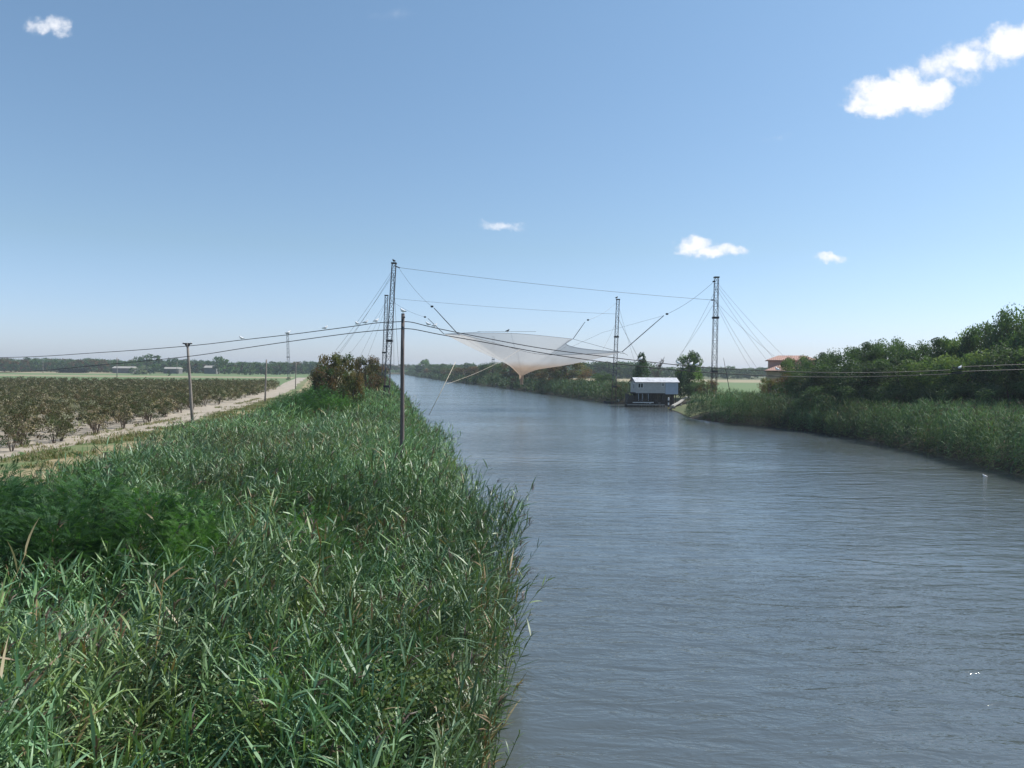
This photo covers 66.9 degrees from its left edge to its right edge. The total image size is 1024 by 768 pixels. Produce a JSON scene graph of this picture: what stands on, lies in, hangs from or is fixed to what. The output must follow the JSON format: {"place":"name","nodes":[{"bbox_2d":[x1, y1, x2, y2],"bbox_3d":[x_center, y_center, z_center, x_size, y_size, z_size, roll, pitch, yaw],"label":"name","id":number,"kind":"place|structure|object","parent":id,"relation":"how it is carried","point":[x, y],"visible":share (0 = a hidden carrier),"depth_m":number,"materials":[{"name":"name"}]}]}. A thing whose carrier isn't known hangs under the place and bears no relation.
{"place":"outdoors","nodes":[
{"label":"outdoors","id":0,"kind":"place"},
{"bbox_2d":[0,387,273,443],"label":"orchard soil","id":1,"kind":"structure","parent":0,"point":[87,427],"depth_m":84.23,"materials":[{"name":"brown soil"}]},
{"bbox_2d":[0,408,39,442],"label":"orchard tree","id":2,"kind":"object","parent":1,"relation":"on","point":[10,412],"visible":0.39,"depth_m":59.20,"materials":[{"name":"green plant"}]},
{"bbox_2d":[0,375,279,401],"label":"orchard foliage","id":3,"kind":"object","parent":1,"relation":"on","point":[233,388],"visible":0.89,"depth_m":155.86,"materials":[{"name":"green plant"}]},
{"bbox_2d":[132,395,164,419],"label":"orchard tree","id":4,"kind":"object","parent":1,"relation":"on","point":[153,398],"visible":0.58,"depth_m":84.03,"materials":[{"name":"green plant"}]},
{"bbox_2d":[134,398,165,421],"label":"orchard tree","id":5,"kind":"object","parent":1,"relation":"on","point":[156,406],"visible":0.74,"depth_m":82.98,"materials":[{"name":"green plant"}]},
{"bbox_2d":[0,375,293,377],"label":"farm road","id":6,"kind":"structure","parent":0,"point":[146,376],"depth_m":456.77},
{"bbox_2d":[0,378,304,457],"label":"dirt track","id":7,"kind":"structure","parent":0,"point":[285,387],"depth_m":78.86,"materials":[{"name":"soil"}]},
{"bbox_2d":[0,371,344,386],"bbox_3d":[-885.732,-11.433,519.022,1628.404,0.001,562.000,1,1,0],"label":"green field","id":8,"kind":"structure","parent":0,"point":[282,380],"depth_m":510.65,"materials":[{"name":"green plant"}]},
{"bbox_2d":[129,354,163,373],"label":"tree","id":9,"kind":"object","parent":8,"relation":"on","point":[154,369],"visible":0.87,"depth_m":639.48,"materials":[{"name":"green plant"}]},
{"bbox_2d":[217,359,234,373],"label":"tree","id":10,"kind":"object","parent":8,"relation":"on","point":[224,367],"visible":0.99,"depth_m":647.82,"materials":[{"name":"green plant"}]},
{"bbox_2d":[269,362,290,374],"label":"tree","id":11,"kind":"object","parent":8,"relation":"on","point":[277,371],"visible":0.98,"depth_m":641.09,"materials":[{"name":"green plant"}]},
{"bbox_2d":[0,0,1023,371],"label":"sky","id":12,"kind":"structure","parent":0,"point":[173,173],"materials":[{"name":"blue"}]},
{"bbox_2d":[1,370,1023,767],"bbox_3d":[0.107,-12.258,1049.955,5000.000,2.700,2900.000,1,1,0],"label":"ground","id":13,"kind":"structure","parent":0,"point":[875,436],"depth_m":78.04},
{"bbox_2d":[0,420,31,451],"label":"orchard tree","id":14,"kind":"object","parent":13,"relation":"on","point":[13,437],"visible":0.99,"depth_m":53.69,"materials":[{"name":"green plant"}]},
{"bbox_2d":[1,412,35,444],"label":"orchard tree","id":15,"kind":"object","parent":13,"relation":"on","point":[29,427],"visible":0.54,"depth_m":58.00,"materials":[{"name":"green plant"}]},
{"bbox_2d":[0,409,43,444],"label":"orchard tree","id":16,"kind":"object","parent":13,"relation":"on","point":[33,421],"visible":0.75,"depth_m":56.76,"materials":[{"name":"green plant"}]},
{"bbox_2d":[0,452,78,605],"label":"feathery shrub","id":17,"kind":"object","parent":13,"relation":"on","point":[27,479],"visible":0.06,"depth_m":19.98,"materials":[{"name":"green plant"}]},
{"bbox_2d":[0,439,93,620],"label":"feathery shrub","id":18,"kind":"object","parent":13,"relation":"on","point":[10,489],"visible":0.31,"depth_m":17.47,"materials":[{"name":"green plant"}]},
{"bbox_2d":[37,411,72,442],"bbox_3d":[-35.212,3.328,59.516,2.031,2.619,2.436,1,1,26],"label":"orchard tree","id":19,"kind":"object","parent":13,"relation":"on","point":[47,418],"visible":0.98,"depth_m":59.56,"materials":[{"name":"green plant"}]},
{"bbox_2d":[36,406,85,440],"bbox_3d":[-35.852,3.172,61.398,3.171,2.866,2.801,1,1,2],"label":"orchard tree","id":20,"kind":"object","parent":13,"relation":"on","point":[68,412],"visible":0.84,"depth_m":61.32,"materials":[{"name":"green plant"}]},
{"bbox_2d":[0,470,136,677],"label":"feathery shrub","id":21,"kind":"object","parent":13,"relation":"on","point":[51,522],"visible":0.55,"depth_m":16.04,"materials":[{"name":"green plant"}]},
{"bbox_2d":[56,367,88,372],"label":"shed","id":22,"kind":"object","parent":13,"relation":"on","point":[75,370],"visible":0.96,"depth_m":641.02,"materials":[{"name":"grey"}]},
{"bbox_2d":[7,454,167,607],"bbox_3d":[-10.217,3.816,19.411,4.017,4.013,4.203,0,1,-12],"label":"feathery shrub","id":23,"kind":"object","parent":13,"relation":"on","point":[72,489],"visible":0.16,"depth_m":19.12,"materials":[{"name":"green plant"}]},
{"bbox_2d":[75,402,112,434],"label":"orchard tree","id":24,"kind":"object","parent":13,"relation":"on","point":[92,411],"visible":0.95,"depth_m":67.24,"materials":[{"name":"green plant"}]},
{"bbox_2d":[113,366,137,372],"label":"shed","id":25,"kind":"structure","parent":13,"relation":"on","point":[120,369],"depth_m":659.99,"materials":[{"name":"metal"}]},
{"bbox_2d":[111,398,141,428],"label":"orchard tree","id":26,"kind":"object","parent":13,"relation":"on","point":[118,407],"visible":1,"depth_m":73.79,"materials":[{"name":"green plant"}]},
{"bbox_2d":[71,468,251,625],"bbox_3d":[-8.296,3.868,17.530,4.218,4.013,4.414,1,1,31],"label":"feathery shrub","id":27,"kind":"object","parent":13,"relation":"on","point":[129,520],"visible":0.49,"depth_m":17.12,"materials":[{"name":"green plant"}]},
{"bbox_2d":[0,357,322,373],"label":"woods","id":28,"kind":"object","parent":13,"relation":"on","point":[37,364],"visible":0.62,"depth_m":712.21,"materials":[{"name":"green plant"}]},
{"bbox_2d":[0,377,342,609],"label":"dry grass strip","id":29,"kind":"object","parent":13,"relation":"on","point":[53,461],"visible":0.08,"depth_m":49.00,"materials":[{"name":"beige plant"}]},
{"bbox_2d":[0,377,309,475],"bbox_3d":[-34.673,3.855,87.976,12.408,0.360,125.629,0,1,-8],"label":"verge grass","id":30,"kind":"structure","parent":29,"relation":"on","point":[55,454],"depth_m":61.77,"materials":[{"name":"green plant"}]},
{"bbox_2d":[163,367,182,373],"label":"shed","id":31,"kind":"structure","parent":13,"relation":"on","point":[175,370],"depth_m":655.00,"materials":[{"name":"metal"}]},
{"bbox_2d":[183,342,193,422],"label":"utility pole","id":32,"kind":"object","parent":13,"relation":"on","point":[187,345],"visible":0.94,"depth_m":76.91,"materials":[{"name":"brown wood"}]},
{"bbox_2d":[137,492,273,654],"bbox_3d":[-6.443,4.102,16.547,3.001,3.652,3.133,0,1,-28],"label":"feathery shrub","id":33,"kind":"object","parent":13,"relation":"on","point":[206,535],"visible":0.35,"depth_m":16.36,"materials":[{"name":"green plant"}]},
{"bbox_2d":[0,628,458,767],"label":"reeds","id":34,"kind":"object","parent":13,"relation":"on","point":[414,678],"visible":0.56,"depth_m":10.26,"materials":[{"name":"green plant"}]},
{"bbox_2d":[253,397,299,428],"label":"feathery shrub","id":35,"kind":"object","parent":13,"relation":"on","point":[289,412],"visible":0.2,"depth_m":65.58,"materials":[{"name":"green plant"}]},
{"bbox_2d":[0,400,554,767],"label":"reeds","id":36,"kind":"object","parent":13,"relation":"on","point":[261,474],"visible":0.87,"depth_m":13.99,"materials":[{"name":"green plant"}]},
{"bbox_2d":[265,388,324,419],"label":"feathery shrub","id":37,"kind":"object","parent":13,"relation":"on","point":[312,403],"visible":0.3,"depth_m":69.49,"materials":[{"name":"green plant"}]},
{"bbox_2d":[274,488,369,625],"bbox_3d":[-4.720,4.367,17.729,2.715,3.798,2.601,1,1,19],"label":"feathery shrub","id":38,"kind":"object","parent":13,"relation":"on","point":[319,521],"visible":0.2,"depth_m":18.00,"materials":[{"name":"green plant"}]},
{"bbox_2d":[292,378,355,413],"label":"feathery shrub","id":39,"kind":"object","parent":13,"relation":"on","point":[321,394],"visible":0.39,"depth_m":73.35,"materials":[{"name":"green plant"}]},
{"bbox_2d":[307,367,341,397],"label":"bush","id":40,"kind":"object","parent":13,"relation":"on","point":[315,378],"visible":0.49,"depth_m":89.18,"materials":[{"name":"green plant"}]},
{"bbox_2d":[313,352,358,398],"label":"tree","id":41,"kind":"object","parent":13,"relation":"on","point":[338,362],"visible":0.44,"depth_m":91.35,"materials":[{"name":"green plant"}]},
{"bbox_2d":[315,391,358,415],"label":"feathery shrub","id":42,"kind":"object","parent":13,"relation":"on","point":[345,399],"visible":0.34,"depth_m":71.50,"materials":[{"name":"green plant"}]},
{"bbox_2d":[234,372,442,438],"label":"reeds","id":43,"kind":"object","parent":13,"relation":"on","point":[377,400],"visible":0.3,"depth_m":69.49,"materials":[{"name":"green plant"}]},
{"bbox_2d":[339,371,366,404],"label":"bush","id":44,"kind":"object","parent":13,"relation":"on","point":[350,388],"visible":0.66,"depth_m":87.43,"materials":[{"name":"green plant"}]},
{"bbox_2d":[336,262,399,396],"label":"lattice mast","id":45,"kind":"object","parent":13,"relation":"on","point":[391,336],"visible":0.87,"depth_m":116.78,"materials":[{"name":"metal"}]},
{"bbox_2d":[388,270,709,384],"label":"lift net","id":46,"kind":"object","parent":45,"relation":"hanging from","point":[521,363],"visible":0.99,"depth_m":142.85,"materials":[{"name":"white fabric"}]},
{"bbox_2d":[354,355,384,392],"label":"tree","id":47,"kind":"object","parent":13,"relation":"on","point":[374,385],"visible":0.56,"depth_m":127.22,"materials":[{"name":"green plant"}]},
{"bbox_2d":[352,295,388,384],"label":"lattice mast","id":48,"kind":"object","parent":13,"relation":"on","point":[383,364],"visible":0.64,"depth_m":165.82,"materials":[{"name":"metal"}]},
{"bbox_2d":[400,313,404,462],"bbox_3d":[-5.522,1.265,39.002,0.246,9.618,0.326,0,1,-36],"label":"utility pole","id":49,"kind":"object","parent":13,"relation":"on","point":[402,381],"visible":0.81,"depth_m":38.93,"materials":[{"name":"brown wood"}]},
{"bbox_2d":[0,321,400,357],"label":"power cable","id":50,"kind":"object","parent":49,"relation":"attached to","point":[212,343],"visible":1,"depth_m":46.62,"materials":[{"name":"black rubber"}]},
{"bbox_2d":[0,328,400,372],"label":"power cable","id":51,"kind":"object","parent":49,"relation":"attached to","point":[215,352],"visible":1,"depth_m":46.48,"materials":[{"name":"black rubber"}]},
{"bbox_2d":[404,328,1023,376],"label":"power cable","id":52,"kind":"object","parent":49,"relation":"attached to","point":[957,372],"visible":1,"depth_m":41.40,"materials":[{"name":"black rubber"}]},
{"bbox_2d":[405,321,1023,372],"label":"power cable","id":53,"kind":"object","parent":49,"relation":"attached to","point":[955,368],"visible":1,"depth_m":41.73,"materials":[{"name":"black rubber"}]},
{"bbox_2d":[414,359,432,371],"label":"tree","id":54,"kind":"object","parent":13,"relation":"on","point":[426,363],"visible":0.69,"depth_m":767.53,"materials":[{"name":"green plant"}]},
{"bbox_2d":[427,364,451,373],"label":"tree","id":55,"kind":"object","parent":13,"relation":"on","point":[439,367],"visible":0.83,"depth_m":595.07,"materials":[{"name":"green plant"}]},
{"bbox_2d":[364,362,572,375],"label":"woods","id":56,"kind":"object","parent":13,"relation":"on","point":[464,365],"visible":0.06,"depth_m":731.49,"materials":[{"name":"green plant"}]},
{"bbox_2d":[471,362,507,379],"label":"tree","id":57,"kind":"object","parent":13,"relation":"on","point":[482,367],"visible":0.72,"depth_m":379.97,"materials":[{"name":"green plant"}]},
{"bbox_2d":[493,362,518,377],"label":"tree","id":58,"kind":"object","parent":13,"relation":"on","point":[504,373],"visible":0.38,"depth_m":334.16,"materials":[{"name":"green plant"}]},
{"bbox_2d":[388,369,708,402],"bbox_3d":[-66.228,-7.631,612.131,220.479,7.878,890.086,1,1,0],"label":"reeds","id":59,"kind":"object","parent":13,"relation":"on","point":[579,386],"visible":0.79,"depth_m":236.21,"materials":[{"name":"green plant"}]},
{"bbox_2d":[532,366,568,379],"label":"tree","id":60,"kind":"object","parent":13,"relation":"on","point":[544,371],"visible":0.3,"depth_m":277.25,"materials":[{"name":"green plant"}]},
{"bbox_2d":[538,362,594,384],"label":"tree","id":61,"kind":"object","parent":13,"relation":"on","point":[583,373],"visible":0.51,"depth_m":248.21,"materials":[{"name":"green plant"}]},
{"bbox_2d":[591,373,618,391],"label":"tree","id":62,"kind":"object","parent":13,"relation":"on","point":[599,376],"visible":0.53,"depth_m":208.52,"materials":[{"name":"green plant"}]},
{"bbox_2d":[604,299,640,403],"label":"lattice mast","id":63,"kind":"object","parent":13,"relation":"on","point":[616,336],"visible":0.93,"depth_m":171.72,"materials":[{"name":"metal"}]},
{"bbox_2d":[632,352,649,376],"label":"conifer","id":64,"kind":"object","parent":13,"relation":"on","point":[639,371],"visible":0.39,"depth_m":185.46,"materials":[{"name":"green plant"}]},
{"bbox_2d":[628,377,678,406],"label":"fishing hut","id":65,"kind":"object","parent":13,"relation":"on","point":[652,388],"visible":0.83,"depth_m":160.72,"materials":[{"name":"white paint"}]},
{"bbox_2d":[563,361,767,378],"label":"woods","id":66,"kind":"object","parent":13,"relation":"on","point":[624,371],"visible":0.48,"depth_m":621.31,"materials":[{"name":"green plant"}]},
{"bbox_2d":[674,350,703,397],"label":"tree","id":67,"kind":"object","parent":13,"relation":"on","point":[680,376],"visible":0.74,"depth_m":170.58,"materials":[{"name":"green plant"}]},
{"bbox_2d":[682,381,704,397],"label":"bush","id":68,"kind":"object","parent":13,"relation":"on","point":[690,388],"visible":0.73,"depth_m":167.80,"materials":[{"name":"green plant"}]},
{"bbox_2d":[697,380,717,398],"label":"bush","id":69,"kind":"object","parent":13,"relation":"on","point":[700,389],"visible":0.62,"depth_m":163.89,"materials":[{"name":"green plant"}]},
{"bbox_2d":[676,276,773,406],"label":"lattice mast","id":70,"kind":"object","parent":13,"relation":"on","point":[717,318],"visible":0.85,"depth_m":131.00,"materials":[{"name":"metal"}]},
{"bbox_2d":[776,373,805,393],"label":"tree","id":71,"kind":"object","parent":13,"relation":"on","point":[781,381],"visible":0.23,"depth_m":117.59,"materials":[{"name":"green plant"}]},
{"bbox_2d":[771,354,812,393],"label":"tree","id":72,"kind":"object","parent":13,"relation":"on","point":[788,362],"visible":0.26,"depth_m":123.58,"materials":[{"name":"green plant"}]},
{"bbox_2d":[784,369,834,397],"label":"tree","id":73,"kind":"object","parent":13,"relation":"on","point":[803,377],"visible":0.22,"depth_m":111.35,"materials":[{"name":"green plant"}]},
{"bbox_2d":[790,352,835,378],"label":"tree","id":74,"kind":"object","parent":13,"relation":"on","point":[807,361],"visible":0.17,"depth_m":119.17,"materials":[{"name":"green plant"}]},
{"bbox_2d":[791,386,851,418],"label":"shrub","id":75,"kind":"object","parent":13,"relation":"on","point":[815,392],"visible":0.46,"depth_m":100.04,"materials":[{"name":"green plant"}]},
{"bbox_2d":[800,363,863,394],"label":"tree","id":76,"kind":"object","parent":13,"relation":"on","point":[822,377],"visible":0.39,"depth_m":105.95,"materials":[{"name":"green plant"}]},
{"bbox_2d":[815,345,861,391],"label":"tree","id":77,"kind":"object","parent":13,"relation":"on","point":[831,359],"visible":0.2,"depth_m":113.04,"materials":[{"name":"green plant"}]},
{"bbox_2d":[683,387,1023,474],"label":"reeds","id":78,"kind":"object","parent":13,"relation":"on","point":[998,424],"visible":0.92,"depth_m":79.84,"materials":[{"name":"green plant"}]},
{"bbox_2d":[834,384,883,421],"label":"shrub","id":79,"kind":"object","parent":13,"relation":"on","point":[856,392],"visible":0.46,"depth_m":94.81,"materials":[{"name":"green plant"}]},
{"bbox_2d":[822,358,901,410],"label":"tree","id":80,"kind":"object","parent":13,"relation":"on","point":[841,379],"visible":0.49,"depth_m":98.95,"materials":[{"name":"green plant"}]},
{"bbox_2d":[833,342,892,388],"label":"tree","id":81,"kind":"object","parent":13,"relation":"on","point":[868,346],"visible":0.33,"depth_m":108.24,"materials":[{"name":"green plant"}]},
{"bbox_2d":[852,335,915,384],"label":"tree","id":82,"kind":"object","parent":13,"relation":"on","point":[887,344],"visible":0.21,"depth_m":106.77,"materials":[{"name":"green plant"}]},
{"bbox_2d":[864,383,920,416],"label":"shrub","id":83,"kind":"object","parent":13,"relation":"on","point":[891,393],"visible":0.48,"depth_m":90.64,"materials":[{"name":"green plant"}]},
{"bbox_2d":[857,357,936,402],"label":"tree","id":84,"kind":"object","parent":13,"relation":"on","point":[879,365],"visible":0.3,"depth_m":94.85,"materials":[{"name":"green plant"}]},
{"bbox_2d":[884,339,936,399],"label":"tree","id":85,"kind":"object","parent":13,"relation":"on","point":[902,356],"visible":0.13,"depth_m":101.77,"materials":[{"name":"green plant"}]},
{"bbox_2d":[882,355,976,413],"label":"tree","id":86,"kind":"object","parent":13,"relation":"on","point":[908,365],"visible":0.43,"depth_m":90.81,"materials":[{"name":"green plant"}]},
{"bbox_2d":[898,337,968,382],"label":"tree","id":87,"kind":"object","parent":13,"relation":"on","point":[950,342],"visible":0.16,"depth_m":98.33,"materials":[{"name":"green plant"}]},
{"bbox_2d":[906,382,972,404],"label":"shrub","id":88,"kind":"object","parent":13,"relation":"on","point":[926,389],"visible":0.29,"depth_m":86.84,"materials":[{"name":"green plant"}]},
{"bbox_2d":[907,352,987,404],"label":"tree","id":89,"kind":"object","parent":13,"relation":"on","point":[941,364],"visible":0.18,"depth_m":87.83,"materials":[{"name":"green plant"}]},
{"bbox_2d":[921,335,973,382],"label":"tree","id":90,"kind":"object","parent":13,"relation":"on","point":[953,348],"visible":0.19,"depth_m":96.59,"materials":[{"name":"green plant"}]},
{"bbox_2d":[941,325,991,374],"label":"tree","id":91,"kind":"object","parent":13,"relation":"on","point":[975,346],"visible":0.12,"depth_m":95.33,"materials":[{"name":"green plant"}]},
{"bbox_2d":[935,382,1005,403],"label":"shrub","id":92,"kind":"object","parent":13,"relation":"on","point":[961,391],"visible":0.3,"depth_m":83.95,"materials":[{"name":"green plant"}]},
{"bbox_2d":[938,347,1022,404],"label":"tree","id":93,"kind":"object","parent":13,"relation":"on","point":[979,362],"visible":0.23,"depth_m":85.06,"materials":[{"name":"green plant"}]},
{"bbox_2d":[957,321,1021,369],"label":"tree","id":94,"kind":"object","parent":13,"relation":"on","point":[979,331],"visible":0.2,"depth_m":94.62,"materials":[{"name":"green plant"}]},
{"bbox_2d":[960,340,1023,404],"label":"tree","id":95,"kind":"object","parent":13,"relation":"on","point":[988,374],"visible":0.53,"depth_m":82.17,"materials":[{"name":"green plant"}]},
{"bbox_2d":[971,379,1023,405],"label":"shrub","id":96,"kind":"object","parent":13,"relation":"on","point":[993,391],"visible":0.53,"depth_m":79.92,"materials":[{"name":"green plant"}]},
{"bbox_2d":[975,302,1023,355],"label":"tree","id":97,"kind":"object","parent":13,"relation":"on","point":[1007,317],"visible":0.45,"depth_m":91.47,"materials":[{"name":"green plant"}]},
{"bbox_2d":[996,346,1023,403],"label":"tree","id":98,"kind":"object","parent":13,"relation":"on","point":[1021,355],"visible":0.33,"depth_m":80.33,"materials":[{"name":"green plant"}]},
{"bbox_2d":[1001,304,1023,374],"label":"tree","id":99,"kind":"object","parent":13,"relation":"on","point":[1021,342],"visible":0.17,"depth_m":90.26,"materials":[{"name":"green plant"}]},
{"bbox_2d":[574,378,761,382],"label":"stubble field","id":100,"kind":"structure","parent":0,"point":[741,381],"depth_m":470.00,"materials":[{"name":"beige plant"}]},
{"bbox_2d":[671,402,721,416],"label":"lawn slope","id":101,"kind":"structure","parent":0,"point":[681,409],"depth_m":140.00,"materials":[{"name":"green plant"}]},
{"bbox_2d":[387,374,1023,767],"bbox_3d":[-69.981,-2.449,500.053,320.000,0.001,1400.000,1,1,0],"label":"water","id":102,"kind":"structure","parent":0,"point":[715,594],"depth_m":26.48,"materials":[{"name":"blue liquid"}]},
{"bbox_2d":[623,393,664,406],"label":"jetty","id":103,"kind":"object","parent":102,"relation":"in","point":[629,399],"visible":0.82,"depth_m":159.34,"materials":[{"name":"wood"}]},
{"bbox_2d":[702,382,882,393],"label":"field","id":104,"kind":"structure","parent":0,"point":[723,386],"depth_m":308.41,"materials":[{"name":"green plant"}]},
{"label":"river lawn","id":105,"kind":"structure","parent":0,"visible":0},
{"bbox_2d":[757,377,781,394],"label":"bush","id":106,"kind":"object","parent":105,"relation":"on","point":[767,387],"visible":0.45,"depth_m":134.20,"materials":[{"name":"green plant"}]},
{"bbox_2d":[765,355,815,392],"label":"red roofed house","id":107,"kind":"structure","parent":105,"relation":"on","point":[774,362],"depth_m":150.21,"materials":[{"name":"pink paint"}]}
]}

